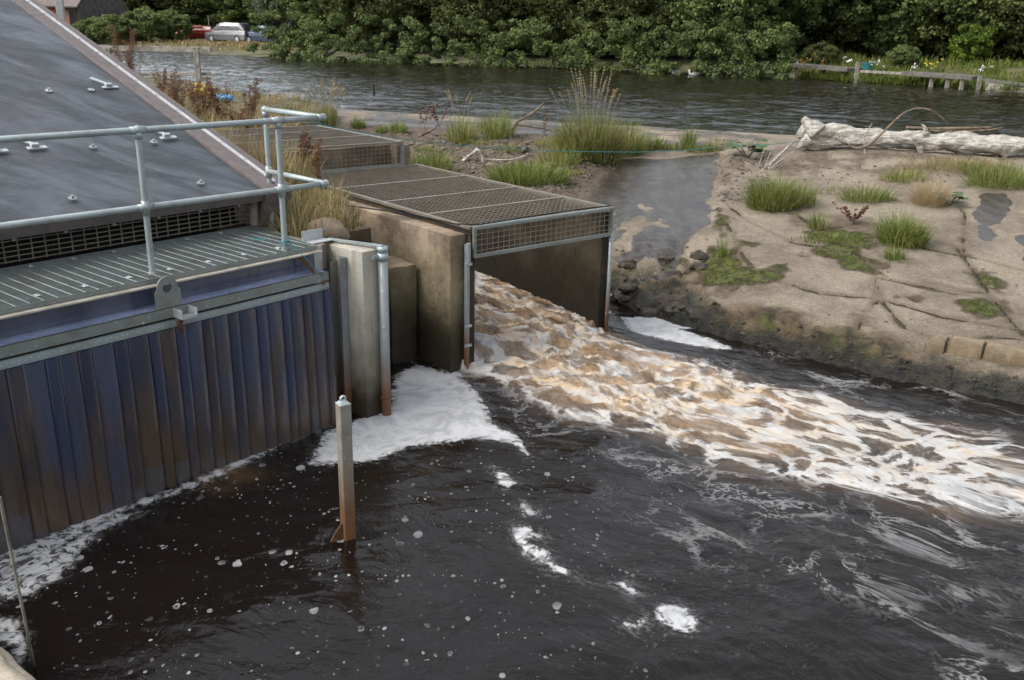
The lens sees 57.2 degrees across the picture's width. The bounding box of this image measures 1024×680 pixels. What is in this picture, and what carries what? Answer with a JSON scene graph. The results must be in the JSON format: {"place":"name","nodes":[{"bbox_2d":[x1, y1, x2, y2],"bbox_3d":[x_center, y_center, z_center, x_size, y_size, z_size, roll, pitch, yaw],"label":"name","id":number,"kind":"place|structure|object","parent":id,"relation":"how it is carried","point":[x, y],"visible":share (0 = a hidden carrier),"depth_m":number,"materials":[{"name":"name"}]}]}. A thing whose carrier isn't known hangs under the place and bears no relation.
{"place":"outdoors","nodes":[
{"label":"outdoors","id":0,"kind":"place"},
{"bbox_2d":[95,38,299,51],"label":"grass","id":1,"kind":"structure","parent":0,"point":[240,44],"depth_m":72.60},
{"bbox_2d":[143,77,361,237],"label":"river bank","id":2,"kind":"structure","parent":0,"point":[152,81],"depth_m":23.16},
{"bbox_2d":[108,25,136,68],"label":"dock plant","id":3,"kind":"object","parent":2,"relation":"on","point":[129,48],"visible":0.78,"depth_m":26.18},
{"bbox_2d":[0,0,291,239],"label":"roof","id":4,"kind":"structure","parent":2,"relation":"on","point":[42,48],"depth_m":9.04,"materials":[{"name":"metal"}]},
{"bbox_2d":[0,205,234,267],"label":"back wall","id":5,"kind":"structure","parent":4,"relation":"attached to","point":[39,259],"depth_m":8.47,"materials":[{"name":"metal"}]},
{"bbox_2d":[0,203,250,263],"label":"vent grille","id":6,"kind":"object","parent":4,"relation":"attached to","point":[121,233],"visible":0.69,"depth_m":8.11,"materials":[{"name":"metal"}]},
{"bbox_2d":[99,45,210,89],"bbox_3d":[-10.869,-7.503,26.587,5.223,1.644,0.231,6,19,13],"label":"timber fence","id":7,"kind":"object","parent":2,"relation":"on","point":[197,73],"visible":0.38,"depth_m":26.14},
{"bbox_2d":[168,74,188,106],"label":"dock plant","id":8,"kind":"object","parent":2,"relation":"on","point":[175,95],"visible":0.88,"depth_m":19.77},
{"bbox_2d":[186,79,207,117],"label":"dock plant","id":9,"kind":"object","parent":2,"relation":"on","point":[194,100],"visible":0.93,"depth_m":17.95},
{"bbox_2d":[202,73,230,129],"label":"dock plant","id":10,"kind":"object","parent":2,"relation":"on","point":[218,109],"visible":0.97,"depth_m":16.89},
{"bbox_2d":[241,76,261,118],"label":"dock plant","id":11,"kind":"object","parent":2,"relation":"on","point":[254,100],"visible":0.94,"depth_m":18.15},
{"bbox_2d":[217,112,287,161],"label":"grass clump","id":12,"kind":"object","parent":2,"relation":"on","point":[249,150],"visible":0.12,"depth_m":11.61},
{"bbox_2d":[217,222,326,268],"bbox_3d":[-2.443,-0.933,9.117,1.700,0.235,0.220,16,23,37],"label":"concrete ledge","id":13,"kind":"object","parent":2,"relation":"on","point":[324,259],"visible":0.21,"depth_m":8.88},
{"bbox_2d":[239,127,320,195],"bbox_3d":[-2.779,-2.075,10.906,1.273,0.921,1.245,1,19,0],"label":"grass clump","id":14,"kind":"object","parent":2,"relation":"on","point":[287,168],"visible":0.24,"depth_m":10.88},
{"bbox_2d":[249,135,327,182],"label":"grass clump","id":15,"kind":"object","parent":2,"relation":"on","point":[307,170],"visible":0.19,"depth_m":11.60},
{"bbox_2d":[247,193,348,241],"bbox_3d":[-2.040,-1.181,9.125,1.097,0.653,1.073,1,19,0],"label":"grass clump","id":16,"kind":"object","parent":2,"relation":"on","point":[296,225],"visible":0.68,"depth_m":9.08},
{"bbox_2d":[298,129,312,169],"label":"dock plant","id":17,"kind":"object","parent":2,"relation":"on","point":[303,138],"visible":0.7,"depth_m":11.55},
{"bbox_2d":[216,125,409,210],"bbox_3d":[-3.347,-2.567,14.292,2.596,1.053,2.733,-13,23,-37],"label":"cage","id":18,"kind":"object","parent":2,"relation":"on","point":[346,150],"visible":0.36,"depth_m":13.87,"materials":[{"name":"metal"}]},
{"bbox_2d":[311,137,322,178],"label":"dock plant","id":19,"kind":"object","parent":2,"relation":"on","point":[316,158],"visible":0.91,"depth_m":11.29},
{"bbox_2d":[287,175,355,212],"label":"grass clump","id":20,"kind":"object","parent":2,"relation":"on","point":[308,197],"visible":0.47,"depth_m":10.26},
{"bbox_2d":[294,189,382,234],"bbox_3d":[-1.776,-1.245,9.278,0.997,0.539,0.978,1,19,0],"label":"grass clump","id":21,"kind":"object","parent":2,"relation":"on","point":[353,223],"visible":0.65,"depth_m":9.28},
{"bbox_2d":[388,256,416,363],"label":"concrete block","id":22,"kind":"structure","parent":2,"relation":"on","point":[402,284],"depth_m":10.30,"materials":[{"name":"concrete"}]},
{"bbox_2d":[0,271,1023,679],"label":"river water","id":23,"kind":"structure","parent":0,"point":[544,489],"depth_m":6.95,"materials":[{"name":"liquid"}]},
{"bbox_2d":[0,647,35,679],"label":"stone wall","id":24,"kind":"structure","parent":23,"relation":"in","point":[11,668],"depth_m":4.80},
{"bbox_2d":[0,496,35,667],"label":"cable","id":25,"kind":"object","parent":23,"relation":"in","point":[16,577],"visible":1,"depth_m":4.87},
{"bbox_2d":[330,395,355,542],"bbox_3d":[-1.237,1.261,6.810,0.180,1.830,0.085,-11,22,-32],"label":"steel post","id":26,"kind":"object","parent":23,"relation":"in","point":[346,530],"visible":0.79,"depth_m":6.70,"materials":[{"name":"metal"}]},
{"bbox_2d":[318,241,381,417],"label":"concrete pillar","id":27,"kind":"structure","parent":23,"relation":"in","point":[352,269],"depth_m":8.79,"materials":[{"name":"concrete"}]},
{"bbox_2d":[301,228,331,243],"bbox_3d":[-1.810,-0.964,8.704,0.140,0.100,0.240,16,23,37],"label":"angle bracket","id":28,"kind":"object","parent":27,"relation":"on","point":[314,236],"visible":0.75,"depth_m":8.73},
{"bbox_2d":[372,245,391,415],"bbox_3d":[-1.214,0.179,8.890,0.107,2.160,0.166,7,19,17],"label":"drain pipe","id":29,"kind":"object","parent":27,"relation":"attached to","point":[381,256],"visible":0.94,"depth_m":8.79,"materials":[{"name":"metal"}]},
{"bbox_2d":[348,226,370,242],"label":"retaining wall","id":30,"kind":"structure","parent":23,"relation":"in","point":[362,236],"depth_m":9.96,"materials":[{"name":"concrete"}]},
{"bbox_2d":[305,217,349,242],"bbox_3d":[-1.801,-1.065,9.148,0.452,0.287,0.359,1,19,0],"label":"boulder","id":31,"kind":"object","parent":30,"relation":"on","point":[337,231],"visible":0.56,"depth_m":9.00,"materials":[{"name":"stone"}]},
{"bbox_2d":[96,37,1023,86],"bbox_3d":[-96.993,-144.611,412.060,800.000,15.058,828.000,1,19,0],"label":"bank ground","id":32,"kind":"structure","parent":0,"point":[685,64],"depth_m":58.20,"materials":[{"name":"plant"}]},
{"bbox_2d":[37,0,128,36],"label":"brick house","id":33,"kind":"structure","parent":32,"relation":"on","point":[77,10],"depth_m":81.57,"materials":[{"name":"brick"}]},
{"bbox_2d":[73,16,107,42],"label":"green bush","id":34,"kind":"object","parent":32,"relation":"on","point":[82,26],"visible":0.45,"depth_m":77.30,"materials":[{"name":"green plant"}]},
{"bbox_2d":[89,14,135,43],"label":"green bush","id":35,"kind":"object","parent":32,"relation":"on","point":[105,21],"visible":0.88,"depth_m":75.18,"materials":[{"name":"green plant"}]},
{"bbox_2d":[117,5,170,42],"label":"green bush","id":36,"kind":"object","parent":32,"relation":"on","point":[146,19],"visible":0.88,"depth_m":76.20,"materials":[{"name":"green plant"}]},
{"bbox_2d":[123,0,207,28],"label":"broadleaf tree","id":37,"kind":"object","parent":32,"relation":"on","point":[129,3],"visible":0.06,"depth_m":94.17,"materials":[{"name":"green plant"}]},
{"bbox_2d":[153,9,194,39],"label":"green bush","id":38,"kind":"object","parent":32,"relation":"on","point":[173,18],"visible":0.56,"depth_m":79.18,"materials":[{"name":"green plant"}]},
{"bbox_2d":[129,0,243,30],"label":"broadleaf tree","id":39,"kind":"object","parent":32,"relation":"on","point":[165,4],"visible":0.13,"depth_m":92.69,"materials":[{"name":"green plant"}]},
{"bbox_2d":[175,25,219,40],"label":"parked car","id":40,"kind":"object","parent":32,"relation":"on","point":[199,31],"visible":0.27,"depth_m":82.06,"materials":[{"name":"paint"}]},
{"bbox_2d":[169,0,256,26],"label":"broadleaf tree","id":41,"kind":"object","parent":32,"relation":"on","point":[203,18],"visible":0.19,"depth_m":92.69,"materials":[{"name":"green plant"}]},
{"bbox_2d":[205,22,253,41],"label":"parked car","id":42,"kind":"object","parent":32,"relation":"on","point":[223,31],"visible":0.7,"depth_m":79.09,"materials":[{"name":"paint"}]},
{"bbox_2d":[209,0,261,26],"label":"broadleaf tree","id":43,"kind":"object","parent":32,"relation":"on","point":[236,12],"visible":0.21,"depth_m":91.26,"materials":[{"name":"green plant"}]},
{"bbox_2d":[251,0,317,48],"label":"willow bush","id":44,"kind":"object","parent":32,"relation":"on","point":[265,5],"visible":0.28,"depth_m":67.12,"materials":[{"name":"green plant"}]},
{"bbox_2d":[275,0,358,49],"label":"broadleaf tree","id":45,"kind":"object","parent":32,"relation":"on","point":[315,12],"visible":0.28,"depth_m":64.56,"materials":[{"name":"green plant"}]},
{"bbox_2d":[317,0,438,52],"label":"broadleaf tree","id":46,"kind":"object","parent":32,"relation":"on","point":[378,8],"visible":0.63,"depth_m":60.11,"materials":[{"name":"green plant"}]},
{"bbox_2d":[386,0,489,53],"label":"broadleaf tree","id":47,"kind":"object","parent":32,"relation":"on","point":[428,42],"visible":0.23,"depth_m":61.04,"materials":[{"name":"green plant"}]},
{"bbox_2d":[423,0,552,55],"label":"broadleaf tree","id":48,"kind":"object","parent":32,"relation":"on","point":[443,14],"visible":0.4,"depth_m":57.61,"materials":[{"name":"green plant"}]},
{"bbox_2d":[245,9,799,79],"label":"bank foliage","id":49,"kind":"object","parent":32,"relation":"on","point":[288,40],"visible":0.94,"depth_m":51.27,"materials":[{"name":"green plant"}]},
{"bbox_2d":[476,0,597,56],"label":"broadleaf tree","id":50,"kind":"object","parent":32,"relation":"on","point":[539,17],"visible":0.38,"depth_m":56.61,"materials":[{"name":"green plant"}]},
{"bbox_2d":[535,0,655,58],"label":"broadleaf tree","id":51,"kind":"object","parent":32,"relation":"on","point":[601,28],"visible":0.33,"depth_m":55.19,"materials":[{"name":"green plant"}]},
{"bbox_2d":[579,0,703,57],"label":"broadleaf tree","id":52,"kind":"object","parent":32,"relation":"on","point":[633,9],"visible":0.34,"depth_m":53.07,"materials":[{"name":"green plant"}]},
{"bbox_2d":[638,0,760,59],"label":"broadleaf tree","id":53,"kind":"object","parent":32,"relation":"on","point":[653,6],"visible":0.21,"depth_m":52.63,"materials":[{"name":"green plant"}]},
{"bbox_2d":[657,0,839,60],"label":"broadleaf tree","id":54,"kind":"object","parent":32,"relation":"on","point":[794,14],"visible":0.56,"depth_m":50.47,"materials":[{"name":"green plant"}]},
{"bbox_2d":[751,0,869,54],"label":"broadleaf tree","id":55,"kind":"object","parent":32,"relation":"on","point":[807,39],"visible":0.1,"depth_m":54.14,"materials":[{"name":"green plant"}]},
{"bbox_2d":[801,41,839,63],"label":"green bush","id":56,"kind":"object","parent":32,"relation":"on","point":[830,51],"visible":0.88,"depth_m":49.27,"materials":[{"name":"green plant"}]},
{"bbox_2d":[781,0,893,56],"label":"broadleaf tree","id":57,"kind":"object","parent":32,"relation":"on","point":[859,39],"visible":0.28,"depth_m":53.78,"materials":[{"name":"green plant"}]},
{"bbox_2d":[819,0,952,59],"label":"broadleaf tree","id":58,"kind":"object","parent":32,"relation":"on","point":[882,47],"visible":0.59,"depth_m":51.27,"materials":[{"name":"green plant"}]},
{"bbox_2d":[782,48,1023,91],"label":"garden plants","id":59,"kind":"object","parent":32,"relation":"on","point":[996,65],"visible":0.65,"depth_m":45.37,"materials":[{"name":"green plant"}]},
{"bbox_2d":[886,44,921,66],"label":"green bush","id":60,"kind":"object","parent":32,"relation":"on","point":[907,53],"visible":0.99,"depth_m":46.65,"materials":[{"name":"green plant"}]},
{"bbox_2d":[856,0,965,61],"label":"broadleaf tree","id":61,"kind":"object","parent":32,"relation":"on","point":[925,52],"visible":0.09,"depth_m":51.38,"materials":[{"name":"green plant"}]},
{"bbox_2d":[881,0,1023,63],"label":"broadleaf tree","id":62,"kind":"object","parent":32,"relation":"on","point":[942,48],"visible":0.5,"depth_m":48.29,"materials":[{"name":"green plant"}]},
{"bbox_2d":[948,22,998,63],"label":"shrub","id":63,"kind":"object","parent":32,"relation":"on","point":[972,39],"visible":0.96,"depth_m":46.90,"materials":[{"name":"green plant"}]},
{"bbox_2d":[950,0,1023,63],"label":"broadleaf tree","id":64,"kind":"object","parent":32,"relation":"on","point":[1003,8],"visible":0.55,"depth_m":47.30,"materials":[{"name":"green plant"}]},
{"bbox_2d":[111,51,1023,137],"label":"river water","id":65,"kind":"structure","parent":0,"point":[766,105],"depth_m":33.38,"materials":[{"name":"black liquid"}]},
{"bbox_2d":[791,59,861,82],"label":"fence","id":66,"kind":"object","parent":65,"relation":"in","point":[823,68],"visible":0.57,"depth_m":45.89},
{"bbox_2d":[901,71,982,89],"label":"jetty","id":67,"kind":"object","parent":65,"relation":"in","point":[948,77],"visible":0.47,"depth_m":41.49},
{"bbox_2d":[334,108,1023,404],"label":"weir apron ground","id":68,"kind":"structure","parent":0,"point":[655,200],"depth_m":13.55,"materials":[{"name":"concrete"}]},
{"bbox_2d":[0,225,322,319],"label":"walkway","id":69,"kind":"structure","parent":68,"relation":"on","point":[23,287],"depth_m":7.57,"materials":[{"name":"metal"}]},
{"bbox_2d":[0,283,315,370],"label":"backing board","id":70,"kind":"object","parent":69,"relation":"attached to","point":[146,324],"depth_m":7.29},
{"bbox_2d":[0,250,328,358],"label":"edge beam","id":71,"kind":"structure","parent":69,"relation":"attached to","point":[21,334],"depth_m":7.21,"materials":[{"name":"metal"}]},
{"bbox_2d":[0,281,338,554],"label":"wall","id":72,"kind":"structure","parent":71,"relation":"hanging from","point":[92,432],"depth_m":7.35,"materials":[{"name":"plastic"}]},
{"bbox_2d":[154,276,197,319],"bbox_3d":[-2.598,-0.326,7.250,0.147,0.334,0.267,16,23,37],"label":"lifting lug","id":73,"kind":"object","parent":71,"relation":"attached to","point":[170,298],"visible":1,"depth_m":7.28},
{"bbox_2d":[0,106,329,274],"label":"handrail","id":74,"kind":"object","parent":69,"relation":"attached to","point":[145,207],"visible":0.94,"depth_m":7.33,"materials":[{"name":"metal"}]},
{"bbox_2d":[306,78,346,127],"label":"grass clump","id":75,"kind":"object","parent":68,"relation":"on","point":[331,120],"visible":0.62,"depth_m":20.94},
{"bbox_2d":[415,142,457,171],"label":"grass clump","id":76,"kind":"object","parent":68,"relation":"on","point":[439,162],"visible":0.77,"depth_m":17.52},
{"bbox_2d":[437,89,483,145],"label":"grass clump","id":77,"kind":"object","parent":68,"relation":"on","point":[464,132],"visible":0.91,"depth_m":20.03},
{"bbox_2d":[318,167,614,372],"bbox_3d":[-1.694,-1.042,13.001,2.329,2.244,6.377,-14,24,-37],"label":"culvert","id":78,"kind":"object","parent":68,"relation":"on","point":[574,277],"visible":0.29,"depth_m":11.13,"materials":[{"name":"concrete"}]},
{"bbox_2d":[308,164,613,257],"bbox_3d":[-0.929,-1.747,11.959,2.107,0.334,4.212,-13,23,-37],"label":"cage","id":79,"kind":"object","parent":78,"relation":"on","point":[473,209],"visible":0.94,"depth_m":11.30,"materials":[{"name":"metal"}]},
{"bbox_2d":[336,203,610,224],"bbox_3d":[-0.497,-1.401,10.388,3.306,0.054,1.265,1,19,0],"label":"metal rail","id":80,"kind":"object","parent":79,"relation":"on","point":[481,223],"visible":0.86,"depth_m":10.33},
{"bbox_2d":[478,103,522,139],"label":"grass clump","id":81,"kind":"object","parent":68,"relation":"on","point":[496,131],"visible":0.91,"depth_m":20.25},
{"bbox_2d":[477,152,577,187],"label":"grass clump","id":82,"kind":"object","parent":68,"relation":"on","point":[523,174],"visible":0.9,"depth_m":16.72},
{"bbox_2d":[312,121,805,152],"bbox_3d":[0.906,-3.546,16.040,10.052,0.944,2.146,-11,22,-33],"label":"teal rope","id":83,"kind":"object","parent":68,"relation":"on","point":[539,150],"visible":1,"depth_m":16.71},
{"bbox_2d":[530,135,588,170],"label":"grass clump","id":84,"kind":"object","parent":68,"relation":"on","point":[554,157],"visible":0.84,"depth_m":17.77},
{"bbox_2d":[536,66,647,168],"bbox_3d":[1.552,-4.094,18.117,2.384,2.271,1.965,1,19,0],"label":"grass clump","id":85,"kind":"object","parent":68,"relation":"on","point":[602,144],"visible":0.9,"depth_m":18.02,"materials":[{"name":"plant"}]},
{"bbox_2d":[610,112,660,159],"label":"grass clump","id":86,"kind":"object","parent":68,"relation":"on","point":[637,149],"visible":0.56,"depth_m":18.92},
{"bbox_2d":[634,133,670,150],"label":"grass clump","id":87,"kind":"object","parent":68,"relation":"on","point":[655,146],"visible":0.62,"depth_m":19.29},
{"bbox_2d":[675,117,702,148],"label":"grass clump","id":88,"kind":"object","parent":68,"relation":"on","point":[687,139],"visible":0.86,"depth_m":19.28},
{"bbox_2d":[683,139,723,153],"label":"grass clump","id":89,"kind":"object","parent":68,"relation":"on","point":[700,146],"visible":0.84,"depth_m":19.04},
{"bbox_2d":[405,133,1022,345],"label":"loose gravel","id":90,"kind":"structure","parent":68,"relation":"on","point":[585,176],"depth_m":17.62,"materials":[{"name":"stone"}]},
{"bbox_2d":[720,138,767,157],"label":"butterbur plant","id":91,"kind":"object","parent":68,"relation":"on","point":[732,144],"visible":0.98,"depth_m":18.07,"materials":[{"name":"green plant"}]},
{"bbox_2d":[731,163,820,213],"bbox_3d":[4.295,-2.334,15.271,1.645,1.053,1.371,1,19,0],"label":"grass clump","id":92,"kind":"object","parent":68,"relation":"on","point":[775,197],"visible":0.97,"depth_m":15.14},
{"bbox_2d":[786,177,824,208],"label":"grass clump","id":93,"kind":"object","parent":68,"relation":"on","point":[808,197],"visible":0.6,"depth_m":15.30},
{"bbox_2d":[612,246,1017,392],"bbox_3d":[3.096,-0.331,11.773,1.902,0.680,5.906,-9,21,-28],"label":"wet rubble","id":94,"kind":"object","parent":68,"relation":"on","point":[622,298],"visible":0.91,"depth_m":12.79,"materials":[{"name":"stone"}]},
{"bbox_2d":[802,210,832,230],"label":"grass clump","id":95,"kind":"object","parent":68,"relation":"on","point":[814,224],"visible":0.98,"depth_m":14.30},
{"bbox_2d":[787,231,870,245],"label":"grass clump","id":96,"kind":"object","parent":68,"relation":"on","point":[833,236],"visible":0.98,"depth_m":13.73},
{"bbox_2d":[692,208,1002,316],"bbox_3d":[4.548,-1.154,13.255,4.411,0.550,3.038,11,21,27],"label":"moss","id":97,"kind":"object","parent":68,"relation":"on","point":[855,234],"visible":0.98,"depth_m":12.98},
{"bbox_2d":[832,201,868,222],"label":"dock plant","id":98,"kind":"object","parent":68,"relation":"on","point":[860,213],"visible":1,"depth_m":14.46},
{"bbox_2d":[836,181,901,203],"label":"grass clump","id":99,"kind":"object","parent":68,"relation":"on","point":[872,196],"visible":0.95,"depth_m":15.49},
{"bbox_2d":[882,243,911,262],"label":"grass clump","id":100,"kind":"object","parent":68,"relation":"on","point":[889,256],"visible":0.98,"depth_m":12.93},
{"bbox_2d":[861,200,937,252],"bbox_3d":[5.605,-1.567,13.567,1.192,0.927,1.307,1,19,0],"label":"grass clump","id":101,"kind":"object","parent":68,"relation":"on","point":[891,234],"visible":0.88,"depth_m":13.44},
{"bbox_2d":[879,167,929,184],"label":"grass clump","id":102,"kind":"object","parent":68,"relation":"on","point":[900,176],"visible":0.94,"depth_m":16.50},
{"bbox_2d":[796,116,1023,157],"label":"driftwood log","id":103,"kind":"object","parent":68,"relation":"on","point":[815,135],"visible":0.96,"depth_m":17.68,"materials":[{"name":"wood"}]},
{"bbox_2d":[848,107,948,149],"bbox_3d":[7.191,-3.916,17.436,1.821,0.799,0.063,1,19,0],"label":"arched branch","id":104,"kind":"object","parent":103,"relation":"on","point":[875,138],"visible":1,"depth_m":17.42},
{"bbox_2d":[906,126,991,130],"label":"dead branch","id":105,"kind":"object","parent":103,"relation":"on","point":[940,128],"visible":0.91,"depth_m":18.33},
{"bbox_2d":[901,219,936,250],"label":"grass clump","id":106,"kind":"object","parent":68,"relation":"on","point":[922,243],"visible":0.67,"depth_m":13.37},
{"bbox_2d":[896,172,962,209],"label":"grass clump","id":107,"kind":"object","parent":68,"relation":"on","point":[926,197],"visible":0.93,"depth_m":15.19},
{"bbox_2d":[924,334,948,353],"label":"edge block","id":108,"kind":"structure","parent":68,"relation":"on","point":[936,343],"depth_m":10.34,"materials":[{"name":"stone"}]},
{"bbox_2d":[883,152,1005,177],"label":"grass clump","id":109,"kind":"object","parent":68,"relation":"on","point":[923,167],"visible":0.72,"depth_m":16.83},
{"bbox_2d":[908,154,1023,172],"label":"grass clump","id":110,"kind":"object","parent":68,"relation":"on","point":[952,165],"visible":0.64,"depth_m":16.77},
{"bbox_2d":[947,336,985,359],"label":"edge block","id":111,"kind":"structure","parent":68,"relation":"on","point":[958,346],"depth_m":10.20,"materials":[{"name":"stone"}]},
{"bbox_2d":[955,159,1023,189],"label":"grass clump","id":112,"kind":"object","parent":68,"relation":"on","point":[1002,180],"visible":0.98,"depth_m":16.02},
{"bbox_2d":[982,341,1023,367],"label":"edge block","id":113,"kind":"structure","parent":68,"relation":"on","point":[1003,353],"depth_m":10.01,"materials":[{"name":"stone"}]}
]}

